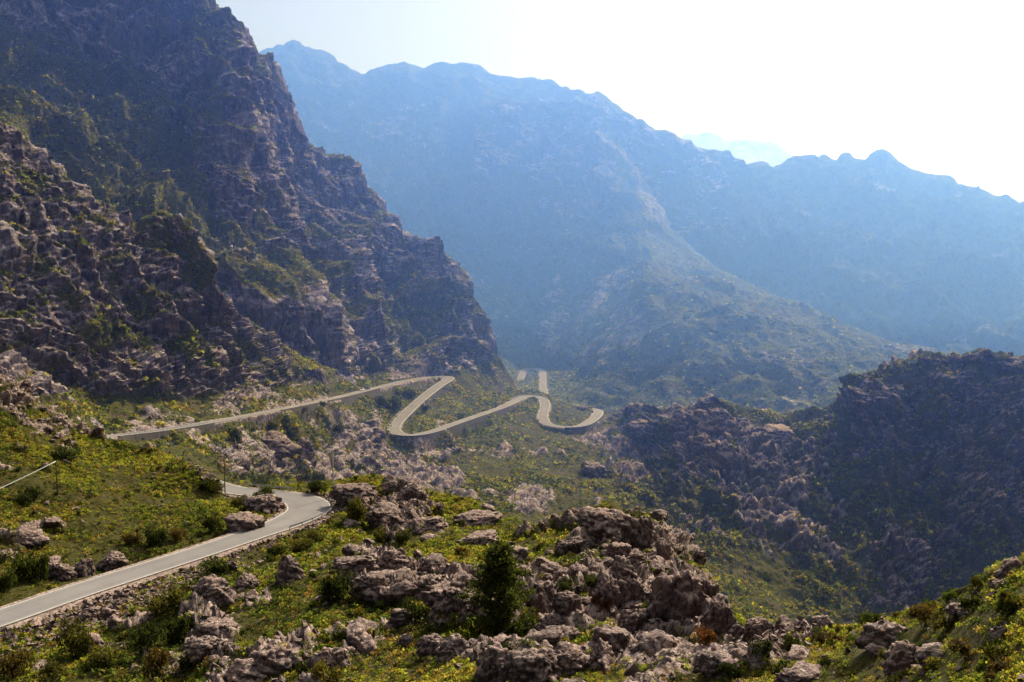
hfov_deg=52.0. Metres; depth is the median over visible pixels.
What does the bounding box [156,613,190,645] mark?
shrub
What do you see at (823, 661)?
shrub
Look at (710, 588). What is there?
boulder
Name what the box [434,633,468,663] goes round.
boulder
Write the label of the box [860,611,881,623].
shrub
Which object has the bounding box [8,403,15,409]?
rock
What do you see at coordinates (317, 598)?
rock
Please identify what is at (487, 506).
rock
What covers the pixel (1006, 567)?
rock
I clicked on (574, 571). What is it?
rock
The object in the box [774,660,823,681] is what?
boulder
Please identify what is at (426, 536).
rock
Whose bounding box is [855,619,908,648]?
boulder
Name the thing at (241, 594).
rock
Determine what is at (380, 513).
boulder
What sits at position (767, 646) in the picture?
shrub
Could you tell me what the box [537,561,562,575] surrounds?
rock
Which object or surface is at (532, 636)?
rock
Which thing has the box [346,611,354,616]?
shrub
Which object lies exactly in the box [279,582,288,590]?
shrub
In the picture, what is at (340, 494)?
boulder
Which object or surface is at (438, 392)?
retaining wall
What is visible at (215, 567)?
shrub
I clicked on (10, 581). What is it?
shrub
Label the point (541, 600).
boulder
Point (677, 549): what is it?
rock
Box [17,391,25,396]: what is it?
rock
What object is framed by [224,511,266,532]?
boulder
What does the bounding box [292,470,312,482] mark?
shrub
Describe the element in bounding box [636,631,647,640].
rock
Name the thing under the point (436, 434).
retaining wall
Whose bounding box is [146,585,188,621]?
shrub
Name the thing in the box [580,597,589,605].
rock
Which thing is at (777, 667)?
shrub
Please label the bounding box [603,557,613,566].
rock
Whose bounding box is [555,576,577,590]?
shrub
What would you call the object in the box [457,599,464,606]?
rock
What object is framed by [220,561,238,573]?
boulder
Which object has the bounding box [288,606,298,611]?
shrub
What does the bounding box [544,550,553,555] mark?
rock
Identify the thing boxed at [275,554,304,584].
boulder
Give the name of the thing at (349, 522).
rock
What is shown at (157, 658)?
shrub
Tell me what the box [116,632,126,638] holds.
shrub
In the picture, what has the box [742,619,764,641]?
boulder
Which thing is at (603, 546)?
rock
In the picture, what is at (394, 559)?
boulder
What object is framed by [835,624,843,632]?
shrub
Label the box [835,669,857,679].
shrub
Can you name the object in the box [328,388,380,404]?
retaining wall
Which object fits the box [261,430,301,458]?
boulder
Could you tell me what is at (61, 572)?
boulder
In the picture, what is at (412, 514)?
rock
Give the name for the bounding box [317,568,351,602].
shrub
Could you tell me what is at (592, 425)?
retaining wall
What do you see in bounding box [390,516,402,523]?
rock
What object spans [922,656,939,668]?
shrub
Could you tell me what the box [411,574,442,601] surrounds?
boulder
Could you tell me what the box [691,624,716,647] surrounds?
shrub
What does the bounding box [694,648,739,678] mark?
boulder
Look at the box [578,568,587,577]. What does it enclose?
rock
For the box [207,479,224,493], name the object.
shrub
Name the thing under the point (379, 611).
shrub
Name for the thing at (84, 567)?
boulder
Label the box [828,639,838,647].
shrub
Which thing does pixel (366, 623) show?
rock
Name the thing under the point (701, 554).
rock
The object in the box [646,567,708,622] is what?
boulder
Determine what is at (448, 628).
scrub
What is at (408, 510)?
rock
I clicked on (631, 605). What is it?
rock
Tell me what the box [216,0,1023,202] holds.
sky
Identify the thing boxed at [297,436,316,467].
boulder
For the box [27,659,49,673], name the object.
rock
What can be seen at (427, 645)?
boulder
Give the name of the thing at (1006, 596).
shrub
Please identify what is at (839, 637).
shrub
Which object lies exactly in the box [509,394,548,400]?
retaining wall
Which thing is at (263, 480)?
shrub
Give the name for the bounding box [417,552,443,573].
rock
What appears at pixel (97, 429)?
rock
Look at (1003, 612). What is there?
shrub
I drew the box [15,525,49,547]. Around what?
boulder
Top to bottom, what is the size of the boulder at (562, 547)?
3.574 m
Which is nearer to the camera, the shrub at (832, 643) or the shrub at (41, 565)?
the shrub at (832, 643)
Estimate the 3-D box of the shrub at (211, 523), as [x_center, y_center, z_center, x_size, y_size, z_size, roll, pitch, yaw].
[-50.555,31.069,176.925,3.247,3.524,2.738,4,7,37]
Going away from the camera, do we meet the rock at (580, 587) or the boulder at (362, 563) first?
the rock at (580, 587)
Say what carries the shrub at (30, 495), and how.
on the hillside at (8, 395)
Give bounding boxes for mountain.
[258,40,961,413]
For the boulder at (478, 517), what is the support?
on the hillside at (8, 395)
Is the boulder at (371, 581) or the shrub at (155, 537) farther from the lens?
the shrub at (155, 537)
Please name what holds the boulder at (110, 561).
on the hillside at (8, 395)
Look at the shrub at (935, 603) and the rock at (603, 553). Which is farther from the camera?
the rock at (603, 553)
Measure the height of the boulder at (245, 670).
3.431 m
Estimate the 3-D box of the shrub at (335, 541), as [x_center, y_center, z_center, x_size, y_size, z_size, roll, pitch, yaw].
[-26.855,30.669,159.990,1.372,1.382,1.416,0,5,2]
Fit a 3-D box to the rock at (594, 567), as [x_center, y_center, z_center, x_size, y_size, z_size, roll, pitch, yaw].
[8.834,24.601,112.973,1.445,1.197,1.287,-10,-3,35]
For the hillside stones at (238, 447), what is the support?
on the hillside with hairpins at (206, 303)
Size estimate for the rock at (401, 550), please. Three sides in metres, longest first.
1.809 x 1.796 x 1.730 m
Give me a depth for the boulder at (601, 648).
69.72 m
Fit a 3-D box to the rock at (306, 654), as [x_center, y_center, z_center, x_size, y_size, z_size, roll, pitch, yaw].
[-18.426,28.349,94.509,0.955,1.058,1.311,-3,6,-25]
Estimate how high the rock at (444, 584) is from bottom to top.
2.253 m
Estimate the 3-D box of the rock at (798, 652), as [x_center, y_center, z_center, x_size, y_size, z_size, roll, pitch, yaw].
[17.060,18.901,62.336,1.391,1.376,2.355,-2,10,33]
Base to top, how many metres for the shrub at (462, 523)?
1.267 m
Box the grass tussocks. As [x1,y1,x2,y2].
[391,552,1023,681]
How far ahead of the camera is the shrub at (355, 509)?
175.88 m
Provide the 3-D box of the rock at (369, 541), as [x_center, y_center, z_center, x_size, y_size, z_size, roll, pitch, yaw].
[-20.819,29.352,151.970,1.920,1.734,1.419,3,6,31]
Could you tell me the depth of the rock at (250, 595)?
127.87 m
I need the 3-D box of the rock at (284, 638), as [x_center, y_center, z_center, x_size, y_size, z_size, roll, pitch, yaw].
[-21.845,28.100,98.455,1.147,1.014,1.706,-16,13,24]
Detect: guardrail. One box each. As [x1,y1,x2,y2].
[120,422,207,434]
[250,484,292,490]
[289,499,334,530]
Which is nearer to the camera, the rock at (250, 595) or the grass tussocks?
the grass tussocks
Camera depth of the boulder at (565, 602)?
91.83 m
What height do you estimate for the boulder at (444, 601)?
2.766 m
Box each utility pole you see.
[56,461,57,491]
[224,456,225,493]
[332,451,333,485]
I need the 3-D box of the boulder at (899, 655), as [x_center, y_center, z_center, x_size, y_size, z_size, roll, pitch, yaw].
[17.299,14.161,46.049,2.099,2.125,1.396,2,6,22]
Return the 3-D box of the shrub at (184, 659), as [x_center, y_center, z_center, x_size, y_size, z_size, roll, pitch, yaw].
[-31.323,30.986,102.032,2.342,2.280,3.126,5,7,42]
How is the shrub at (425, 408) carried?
on the hillside with hairpins at (206, 303)
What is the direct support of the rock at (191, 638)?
on the hillside at (8, 395)
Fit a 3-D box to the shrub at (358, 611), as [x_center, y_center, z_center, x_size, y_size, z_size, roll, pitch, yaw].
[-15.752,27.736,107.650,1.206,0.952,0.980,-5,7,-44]
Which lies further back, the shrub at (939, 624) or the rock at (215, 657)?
the rock at (215, 657)
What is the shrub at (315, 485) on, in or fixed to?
on the hillside at (8, 395)
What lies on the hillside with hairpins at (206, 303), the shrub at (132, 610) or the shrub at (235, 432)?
the shrub at (235, 432)
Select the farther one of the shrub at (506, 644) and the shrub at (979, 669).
the shrub at (506, 644)
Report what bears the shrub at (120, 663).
on the hillside at (8, 395)
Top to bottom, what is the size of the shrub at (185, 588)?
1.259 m
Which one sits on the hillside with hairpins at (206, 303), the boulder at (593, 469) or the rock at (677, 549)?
the boulder at (593, 469)
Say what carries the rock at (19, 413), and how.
on the hillside at (8, 395)
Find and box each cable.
[0,461,55,488]
[57,453,222,465]
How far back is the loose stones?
92.01 m
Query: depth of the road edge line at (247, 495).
181.89 m
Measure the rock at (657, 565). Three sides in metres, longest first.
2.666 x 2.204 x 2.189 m
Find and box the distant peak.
[681,132,792,166]
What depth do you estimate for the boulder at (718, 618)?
72.91 m
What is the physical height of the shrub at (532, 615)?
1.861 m
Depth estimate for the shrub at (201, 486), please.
203.97 m
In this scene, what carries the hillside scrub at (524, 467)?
on the hillside with hairpins at (206, 303)
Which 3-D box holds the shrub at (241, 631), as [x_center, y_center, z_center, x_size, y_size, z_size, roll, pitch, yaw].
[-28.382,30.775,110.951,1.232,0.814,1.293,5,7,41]
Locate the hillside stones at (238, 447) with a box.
[0,129,1023,625]
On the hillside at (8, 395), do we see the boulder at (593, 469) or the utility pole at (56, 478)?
the utility pole at (56, 478)
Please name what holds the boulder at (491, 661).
on the hillside at (8, 395)
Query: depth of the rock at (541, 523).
161.79 m
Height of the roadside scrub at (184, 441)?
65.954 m
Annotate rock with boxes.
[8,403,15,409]
[12,411,22,416]
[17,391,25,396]
[22,379,31,386]
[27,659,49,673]
[43,516,64,526]
[44,425,54,431]
[49,555,60,563]
[90,633,103,645]
[93,425,103,434]
[101,607,116,619]
[107,614,121,626]
[140,611,163,622]
[185,636,195,648]
[200,611,211,618]
[207,654,218,664]
[217,656,232,669]
[224,642,234,655]
[236,592,243,599]
[244,589,258,602]
[273,635,286,640]
[302,650,311,660]
[309,596,333,603]
[341,543,360,555]
[343,519,360,527]
[343,621,368,648]
[345,618,379,632]
[356,634,376,655]
[362,538,374,546]
[372,586,389,605]
[384,581,420,602]
[389,608,413,625]
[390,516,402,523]
[393,567,414,581]
[396,633,413,646]
[397,547,405,554]
[405,507,415,512]
[408,509,417,519]
[412,549,422,557]
[416,500,421,507]
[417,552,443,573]
[420,533,439,541]
[434,580,450,589]
[450,571,473,588]
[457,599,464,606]
[471,564,483,575]
[479,503,495,511]
[493,634,509,643]
[530,631,538,639]
[534,556,548,566]
[535,625,582,644]
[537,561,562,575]
[538,520,543,526]
[543,572,552,580]
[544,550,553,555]
[553,567,567,577]
[571,566,583,574]
[576,583,585,591]
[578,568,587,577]
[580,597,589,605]
[587,564,598,571]
[593,654,614,670]
[599,543,607,549]
[600,550,606,556]
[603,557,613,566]
[618,600,641,612]
[626,553,644,564]
[630,629,677,657]
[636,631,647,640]
[648,558,664,575]
[649,509,667,520]
[669,635,679,643]
[673,546,680,553]
[693,666,699,673]
[697,550,706,558]
[727,624,744,638]
[746,616,774,632]
[775,614,791,629]
[786,644,810,660]
[810,615,834,627]
[864,643,886,656]
[915,642,944,668]
[993,556,1021,578]
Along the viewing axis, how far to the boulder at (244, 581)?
135.65 m
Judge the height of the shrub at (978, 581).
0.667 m
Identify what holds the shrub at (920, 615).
on the hillside at (8, 395)
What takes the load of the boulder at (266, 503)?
on the hillside at (8, 395)
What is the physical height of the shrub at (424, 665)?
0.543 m
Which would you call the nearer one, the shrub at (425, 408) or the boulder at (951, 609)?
the boulder at (951, 609)
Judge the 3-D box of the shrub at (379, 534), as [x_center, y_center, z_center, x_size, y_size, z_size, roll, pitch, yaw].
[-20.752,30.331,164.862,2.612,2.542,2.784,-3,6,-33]
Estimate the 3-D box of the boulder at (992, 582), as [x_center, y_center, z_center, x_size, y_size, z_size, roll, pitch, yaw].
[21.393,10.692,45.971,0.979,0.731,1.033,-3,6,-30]
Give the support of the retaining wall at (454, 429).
on the hillside with hairpins at (206, 303)
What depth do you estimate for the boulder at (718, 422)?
564.42 m
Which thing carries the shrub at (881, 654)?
on the hillside at (8, 395)
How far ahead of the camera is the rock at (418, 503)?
179.34 m
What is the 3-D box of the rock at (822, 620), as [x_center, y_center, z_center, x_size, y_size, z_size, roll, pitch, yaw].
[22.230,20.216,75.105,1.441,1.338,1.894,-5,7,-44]
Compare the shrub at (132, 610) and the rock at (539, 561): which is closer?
the rock at (539, 561)
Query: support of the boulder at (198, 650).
on the hillside at (8, 395)
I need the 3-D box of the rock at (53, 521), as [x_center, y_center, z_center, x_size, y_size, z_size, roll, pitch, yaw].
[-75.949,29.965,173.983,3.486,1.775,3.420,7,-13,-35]
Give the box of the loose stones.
[0,379,1023,681]
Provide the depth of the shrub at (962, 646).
41.07 m
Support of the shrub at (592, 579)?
on the hillside at (8, 395)
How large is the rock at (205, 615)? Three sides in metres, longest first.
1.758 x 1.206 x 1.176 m
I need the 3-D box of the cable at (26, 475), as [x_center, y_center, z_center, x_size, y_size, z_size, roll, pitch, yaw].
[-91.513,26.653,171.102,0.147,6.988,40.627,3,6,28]
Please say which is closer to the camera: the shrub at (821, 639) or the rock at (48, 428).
the shrub at (821, 639)
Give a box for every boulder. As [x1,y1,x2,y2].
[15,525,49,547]
[40,562,77,580]
[73,558,95,576]
[96,550,127,571]
[184,635,228,664]
[189,574,237,606]
[197,614,239,636]
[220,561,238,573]
[221,658,267,681]
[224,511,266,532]
[231,572,260,593]
[242,494,284,514]
[251,644,302,677]
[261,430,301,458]
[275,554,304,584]
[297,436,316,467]
[306,646,350,673]
[329,483,377,506]
[331,555,378,573]
[348,569,396,602]
[365,501,401,529]
[376,549,413,570]
[397,482,427,500]
[407,516,448,534]
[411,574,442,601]
[416,633,445,659]
[421,586,469,614]
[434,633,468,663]
[452,509,503,526]
[456,529,500,545]
[473,642,510,681]
[483,545,528,562]
[500,647,563,681]
[525,580,554,616]
[534,613,563,630]
[551,590,581,615]
[553,640,589,675]
[554,539,578,555]
[564,526,599,551]
[576,506,631,539]
[577,405,586,410]
[581,460,607,478]
[584,638,614,668]
[588,570,621,608]
[590,624,631,651]
[605,541,631,558]
[608,555,638,583]
[614,530,622,542]
[617,578,646,607]
[617,608,648,634]
[620,515,656,550]
[623,419,647,443]
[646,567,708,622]
[656,540,671,560]
[667,409,688,434]
[685,408,737,437]
[686,433,711,456]
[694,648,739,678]
[699,593,736,642]
[701,579,718,598]
[702,439,741,474]
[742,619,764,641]
[764,424,793,444]
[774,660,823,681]
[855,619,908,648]
[881,639,918,680]
[942,602,971,619]
[988,578,1007,590]
[988,626,1008,641]
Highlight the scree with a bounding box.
[0,456,344,659]
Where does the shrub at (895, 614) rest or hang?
on the hillside at (8, 395)
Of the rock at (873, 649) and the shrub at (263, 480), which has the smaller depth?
the rock at (873, 649)
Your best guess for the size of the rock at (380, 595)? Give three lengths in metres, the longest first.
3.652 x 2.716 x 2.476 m
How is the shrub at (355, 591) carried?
on the hillside at (8, 395)
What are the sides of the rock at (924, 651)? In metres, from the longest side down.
1.549 x 1.411 x 1.125 m
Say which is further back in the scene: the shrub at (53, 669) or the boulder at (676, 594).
the shrub at (53, 669)
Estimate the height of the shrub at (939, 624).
0.861 m
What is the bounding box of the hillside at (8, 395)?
[0,373,1023,681]
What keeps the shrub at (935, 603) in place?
on the hillside at (8, 395)
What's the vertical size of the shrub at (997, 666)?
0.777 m
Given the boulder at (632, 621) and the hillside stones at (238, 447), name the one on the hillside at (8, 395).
the boulder at (632, 621)
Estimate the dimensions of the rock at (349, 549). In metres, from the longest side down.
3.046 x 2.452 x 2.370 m
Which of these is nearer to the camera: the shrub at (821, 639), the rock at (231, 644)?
the shrub at (821, 639)
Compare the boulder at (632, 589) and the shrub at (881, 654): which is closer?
the shrub at (881, 654)
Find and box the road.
[0,368,602,626]
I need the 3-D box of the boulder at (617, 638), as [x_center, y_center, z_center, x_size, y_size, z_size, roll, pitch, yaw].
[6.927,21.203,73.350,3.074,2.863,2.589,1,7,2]
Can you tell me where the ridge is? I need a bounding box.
[473,99,1023,355]
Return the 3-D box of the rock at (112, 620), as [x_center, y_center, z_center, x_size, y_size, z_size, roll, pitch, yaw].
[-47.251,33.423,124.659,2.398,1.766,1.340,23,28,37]
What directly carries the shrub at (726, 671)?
on the hillside at (8, 395)
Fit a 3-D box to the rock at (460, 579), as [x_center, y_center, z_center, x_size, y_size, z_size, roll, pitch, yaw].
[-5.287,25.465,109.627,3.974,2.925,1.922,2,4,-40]
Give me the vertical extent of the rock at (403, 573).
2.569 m
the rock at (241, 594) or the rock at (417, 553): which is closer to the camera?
the rock at (241, 594)
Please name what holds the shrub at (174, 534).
on the hillside at (8, 395)
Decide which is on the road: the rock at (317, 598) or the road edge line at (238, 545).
the road edge line at (238, 545)
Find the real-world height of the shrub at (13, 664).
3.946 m
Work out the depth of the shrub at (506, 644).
78.32 m
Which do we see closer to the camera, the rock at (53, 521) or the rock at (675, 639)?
the rock at (675, 639)
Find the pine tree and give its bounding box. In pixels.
[454,539,537,631]
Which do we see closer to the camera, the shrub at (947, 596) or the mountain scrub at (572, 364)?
the shrub at (947, 596)
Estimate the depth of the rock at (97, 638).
117.95 m
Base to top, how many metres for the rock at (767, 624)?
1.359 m
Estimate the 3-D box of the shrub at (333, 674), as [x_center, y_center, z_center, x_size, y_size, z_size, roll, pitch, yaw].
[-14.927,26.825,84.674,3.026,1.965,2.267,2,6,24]
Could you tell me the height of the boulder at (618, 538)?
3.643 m
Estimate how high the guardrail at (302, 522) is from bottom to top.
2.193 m
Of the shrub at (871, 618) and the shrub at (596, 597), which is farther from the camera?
the shrub at (596, 597)
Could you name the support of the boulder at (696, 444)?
on the hillside with hairpins at (206, 303)
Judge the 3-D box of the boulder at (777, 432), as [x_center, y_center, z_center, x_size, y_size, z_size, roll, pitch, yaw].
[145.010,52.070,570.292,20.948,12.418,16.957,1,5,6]
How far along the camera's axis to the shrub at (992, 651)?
37.04 m
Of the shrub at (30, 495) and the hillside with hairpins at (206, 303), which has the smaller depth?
the shrub at (30, 495)
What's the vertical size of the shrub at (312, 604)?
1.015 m
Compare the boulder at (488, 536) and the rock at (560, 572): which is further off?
the boulder at (488, 536)
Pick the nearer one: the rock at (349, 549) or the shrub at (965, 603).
the shrub at (965, 603)
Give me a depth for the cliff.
619.10 m
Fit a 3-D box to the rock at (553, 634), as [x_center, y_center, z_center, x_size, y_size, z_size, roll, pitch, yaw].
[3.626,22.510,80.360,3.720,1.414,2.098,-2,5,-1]
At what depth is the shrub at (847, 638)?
61.71 m
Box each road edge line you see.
[0,369,594,609]
[1,370,602,625]
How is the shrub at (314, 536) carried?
on the hillside at (8, 395)
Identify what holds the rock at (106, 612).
on the hillside at (8, 395)
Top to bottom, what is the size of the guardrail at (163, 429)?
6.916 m
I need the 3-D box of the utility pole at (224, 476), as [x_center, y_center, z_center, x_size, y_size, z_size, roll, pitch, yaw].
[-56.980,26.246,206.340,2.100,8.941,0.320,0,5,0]
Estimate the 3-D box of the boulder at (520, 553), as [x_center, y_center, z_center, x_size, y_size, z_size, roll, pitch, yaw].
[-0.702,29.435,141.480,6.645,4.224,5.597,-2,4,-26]
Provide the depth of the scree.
136.03 m
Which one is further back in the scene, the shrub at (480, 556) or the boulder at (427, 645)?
the shrub at (480, 556)
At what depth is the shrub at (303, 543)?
163.28 m
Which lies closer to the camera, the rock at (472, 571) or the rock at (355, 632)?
the rock at (355, 632)
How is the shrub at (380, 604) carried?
on the hillside at (8, 395)
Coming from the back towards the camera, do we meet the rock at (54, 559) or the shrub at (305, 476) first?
the shrub at (305, 476)
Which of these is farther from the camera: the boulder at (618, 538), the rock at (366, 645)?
the boulder at (618, 538)
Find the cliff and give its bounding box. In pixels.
[0,0,497,384]
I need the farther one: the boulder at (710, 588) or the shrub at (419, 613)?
the boulder at (710, 588)
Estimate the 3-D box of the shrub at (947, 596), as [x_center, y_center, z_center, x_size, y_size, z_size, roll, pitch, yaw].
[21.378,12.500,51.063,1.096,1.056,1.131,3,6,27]
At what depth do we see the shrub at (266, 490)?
203.79 m
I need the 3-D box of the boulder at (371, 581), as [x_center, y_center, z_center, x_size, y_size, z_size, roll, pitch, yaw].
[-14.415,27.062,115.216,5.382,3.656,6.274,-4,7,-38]
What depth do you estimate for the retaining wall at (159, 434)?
349.24 m
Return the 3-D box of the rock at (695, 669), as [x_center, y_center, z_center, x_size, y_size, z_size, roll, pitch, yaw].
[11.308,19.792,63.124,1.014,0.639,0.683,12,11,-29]
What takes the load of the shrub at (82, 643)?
on the hillside at (8, 395)
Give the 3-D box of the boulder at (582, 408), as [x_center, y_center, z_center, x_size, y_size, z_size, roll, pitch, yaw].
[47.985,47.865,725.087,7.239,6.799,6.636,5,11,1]
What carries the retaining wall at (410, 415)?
on the hillside with hairpins at (206, 303)
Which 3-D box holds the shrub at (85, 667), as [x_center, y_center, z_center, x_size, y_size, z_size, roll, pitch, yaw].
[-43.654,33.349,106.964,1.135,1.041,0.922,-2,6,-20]
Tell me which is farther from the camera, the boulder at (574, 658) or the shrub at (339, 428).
the shrub at (339, 428)
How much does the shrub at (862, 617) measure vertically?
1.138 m
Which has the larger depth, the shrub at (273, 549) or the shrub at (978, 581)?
the shrub at (273, 549)
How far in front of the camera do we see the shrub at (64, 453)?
206.04 m
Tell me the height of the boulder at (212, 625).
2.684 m
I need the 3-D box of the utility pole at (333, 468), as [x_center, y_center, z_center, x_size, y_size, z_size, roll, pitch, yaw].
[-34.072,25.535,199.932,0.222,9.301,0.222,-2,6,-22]
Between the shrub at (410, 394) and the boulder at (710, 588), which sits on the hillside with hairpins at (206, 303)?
the shrub at (410, 394)
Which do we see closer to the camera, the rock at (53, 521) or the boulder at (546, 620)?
the boulder at (546, 620)
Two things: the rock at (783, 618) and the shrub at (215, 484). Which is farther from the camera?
the shrub at (215, 484)
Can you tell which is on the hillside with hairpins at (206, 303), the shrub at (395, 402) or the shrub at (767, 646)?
the shrub at (395, 402)
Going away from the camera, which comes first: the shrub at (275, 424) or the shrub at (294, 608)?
the shrub at (294, 608)
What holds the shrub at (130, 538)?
on the hillside at (8, 395)
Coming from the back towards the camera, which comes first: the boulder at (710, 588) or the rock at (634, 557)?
the rock at (634, 557)
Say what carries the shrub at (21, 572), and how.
on the hillside at (8, 395)
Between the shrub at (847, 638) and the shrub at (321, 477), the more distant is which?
the shrub at (321, 477)
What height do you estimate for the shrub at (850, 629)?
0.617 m
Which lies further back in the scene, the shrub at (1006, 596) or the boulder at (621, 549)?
the boulder at (621, 549)
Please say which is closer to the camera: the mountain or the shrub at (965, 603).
the shrub at (965, 603)
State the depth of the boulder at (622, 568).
101.24 m
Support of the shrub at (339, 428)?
on the hillside with hairpins at (206, 303)
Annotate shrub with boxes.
[0,568,16,592]
[0,647,35,680]
[6,552,34,582]
[13,486,47,505]
[23,553,48,580]
[37,658,66,681]
[51,442,85,460]
[55,616,94,657]
[78,663,88,671]
[86,645,116,670]
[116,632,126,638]
[116,660,124,665]
[120,530,144,545]
[126,618,166,654]
[129,608,135,614]
[141,646,170,679]
[145,526,169,545]
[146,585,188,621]
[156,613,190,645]
[169,526,186,541]
[177,650,194,672]
[183,584,191,591]
[196,478,214,490]
[198,556,228,577]
[201,516,222,531]
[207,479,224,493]
[228,427,242,443]
[230,494,247,506]
[238,627,249,635]
[253,474,273,484]
[253,485,274,494]
[266,418,279,430]
[266,544,290,555]
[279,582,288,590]
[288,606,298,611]
[291,537,314,550]
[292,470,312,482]
[295,661,308,674]
[305,529,324,541]
[307,479,326,492]
[308,599,317,607]
[310,659,344,681]
[312,471,325,480]
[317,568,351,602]
[332,538,340,545]
[333,423,344,433]
[345,495,367,521]
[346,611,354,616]
[352,579,365,598]
[353,606,364,614]
[373,395,385,406]
[373,525,387,541]
[374,600,386,609]
[376,609,383,614]
[384,395,401,410]
[394,529,410,541]
[400,387,416,397]
[401,596,430,623]
[421,404,429,411]
[421,662,429,669]
[454,545,470,554]
[457,520,464,525]
[477,553,484,559]
[486,639,517,650]
[517,605,540,625]
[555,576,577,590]
[581,574,596,588]
[590,594,612,609]
[639,599,647,608]
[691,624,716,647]
[716,662,741,678]
[746,637,772,657]
[770,660,791,673]
[782,633,800,652]
[814,630,835,646]
[817,657,830,666]
[828,633,843,641]
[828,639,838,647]
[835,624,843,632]
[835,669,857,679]
[843,634,855,640]
[845,625,858,632]
[855,611,873,624]
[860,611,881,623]
[878,648,887,659]
[892,611,902,618]
[906,602,938,627]
[920,599,944,613]
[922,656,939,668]
[926,615,953,631]
[940,588,962,605]
[948,636,975,660]
[957,595,984,609]
[969,575,984,586]
[973,662,990,673]
[977,637,1006,663]
[981,655,1012,681]
[983,639,1014,662]
[992,599,1019,615]
[995,588,1023,612]
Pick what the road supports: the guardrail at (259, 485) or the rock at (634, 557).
the guardrail at (259, 485)
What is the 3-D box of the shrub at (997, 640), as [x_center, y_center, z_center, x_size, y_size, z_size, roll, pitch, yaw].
[17.638,11.297,38.246,1.208,1.154,1.415,1,5,10]
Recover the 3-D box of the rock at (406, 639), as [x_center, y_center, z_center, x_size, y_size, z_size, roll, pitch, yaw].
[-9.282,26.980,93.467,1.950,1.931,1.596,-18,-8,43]
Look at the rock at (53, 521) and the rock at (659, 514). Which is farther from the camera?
the rock at (53, 521)
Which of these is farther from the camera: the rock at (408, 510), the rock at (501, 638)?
the rock at (408, 510)
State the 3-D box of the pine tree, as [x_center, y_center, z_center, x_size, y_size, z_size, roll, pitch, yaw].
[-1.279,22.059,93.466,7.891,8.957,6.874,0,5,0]
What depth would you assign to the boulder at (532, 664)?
68.73 m
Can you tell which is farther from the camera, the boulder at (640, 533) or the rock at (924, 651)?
the boulder at (640, 533)
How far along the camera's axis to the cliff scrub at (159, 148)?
588.70 m
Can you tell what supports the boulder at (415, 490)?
on the hillside at (8, 395)
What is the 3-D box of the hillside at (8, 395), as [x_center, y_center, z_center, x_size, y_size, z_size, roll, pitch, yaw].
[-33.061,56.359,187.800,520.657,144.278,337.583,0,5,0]
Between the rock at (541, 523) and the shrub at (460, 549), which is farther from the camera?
the rock at (541, 523)
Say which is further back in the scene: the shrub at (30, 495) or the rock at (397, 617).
the shrub at (30, 495)
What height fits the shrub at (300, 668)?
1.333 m
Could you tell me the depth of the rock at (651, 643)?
69.15 m
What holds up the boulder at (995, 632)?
on the hillside at (8, 395)
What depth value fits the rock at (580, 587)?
109.76 m
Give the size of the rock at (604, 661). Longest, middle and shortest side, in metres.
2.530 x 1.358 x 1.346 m
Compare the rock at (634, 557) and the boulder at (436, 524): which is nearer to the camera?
the rock at (634, 557)
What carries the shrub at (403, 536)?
on the hillside at (8, 395)
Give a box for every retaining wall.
[118,422,214,439]
[281,401,324,411]
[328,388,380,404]
[394,429,444,439]
[401,402,423,428]
[425,379,453,403]
[447,402,516,434]
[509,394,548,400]
[565,413,603,429]
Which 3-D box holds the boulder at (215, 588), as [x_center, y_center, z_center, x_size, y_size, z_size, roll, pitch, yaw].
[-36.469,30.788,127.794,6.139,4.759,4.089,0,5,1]
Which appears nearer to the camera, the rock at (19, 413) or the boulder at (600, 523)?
the boulder at (600, 523)
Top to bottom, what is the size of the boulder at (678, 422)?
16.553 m
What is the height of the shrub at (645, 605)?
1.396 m
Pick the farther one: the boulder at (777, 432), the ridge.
the ridge
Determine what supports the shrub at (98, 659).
on the hillside at (8, 395)
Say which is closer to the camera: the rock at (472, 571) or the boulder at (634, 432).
the rock at (472, 571)
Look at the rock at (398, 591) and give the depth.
110.82 m
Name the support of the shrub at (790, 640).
on the hillside at (8, 395)
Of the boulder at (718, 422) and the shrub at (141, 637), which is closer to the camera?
the shrub at (141, 637)
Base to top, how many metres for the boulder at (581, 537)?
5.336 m
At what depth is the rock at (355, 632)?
94.07 m
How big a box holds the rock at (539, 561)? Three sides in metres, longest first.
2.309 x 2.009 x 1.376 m
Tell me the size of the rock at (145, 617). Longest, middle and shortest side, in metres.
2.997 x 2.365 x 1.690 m
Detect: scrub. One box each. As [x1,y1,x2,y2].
[0,0,495,378]
[0,121,1023,624]
[0,382,857,681]
[74,355,611,453]
[262,44,960,412]
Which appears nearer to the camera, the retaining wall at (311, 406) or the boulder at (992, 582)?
the boulder at (992, 582)
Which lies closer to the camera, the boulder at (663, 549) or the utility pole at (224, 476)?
the boulder at (663, 549)
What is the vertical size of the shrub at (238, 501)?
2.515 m
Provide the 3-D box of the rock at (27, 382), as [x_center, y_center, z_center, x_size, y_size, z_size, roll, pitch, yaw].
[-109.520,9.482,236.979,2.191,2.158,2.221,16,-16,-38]
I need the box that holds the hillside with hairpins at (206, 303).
[0,121,1023,626]
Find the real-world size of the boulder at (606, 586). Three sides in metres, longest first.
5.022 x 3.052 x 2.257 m
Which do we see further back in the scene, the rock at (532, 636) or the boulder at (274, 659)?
the boulder at (274, 659)

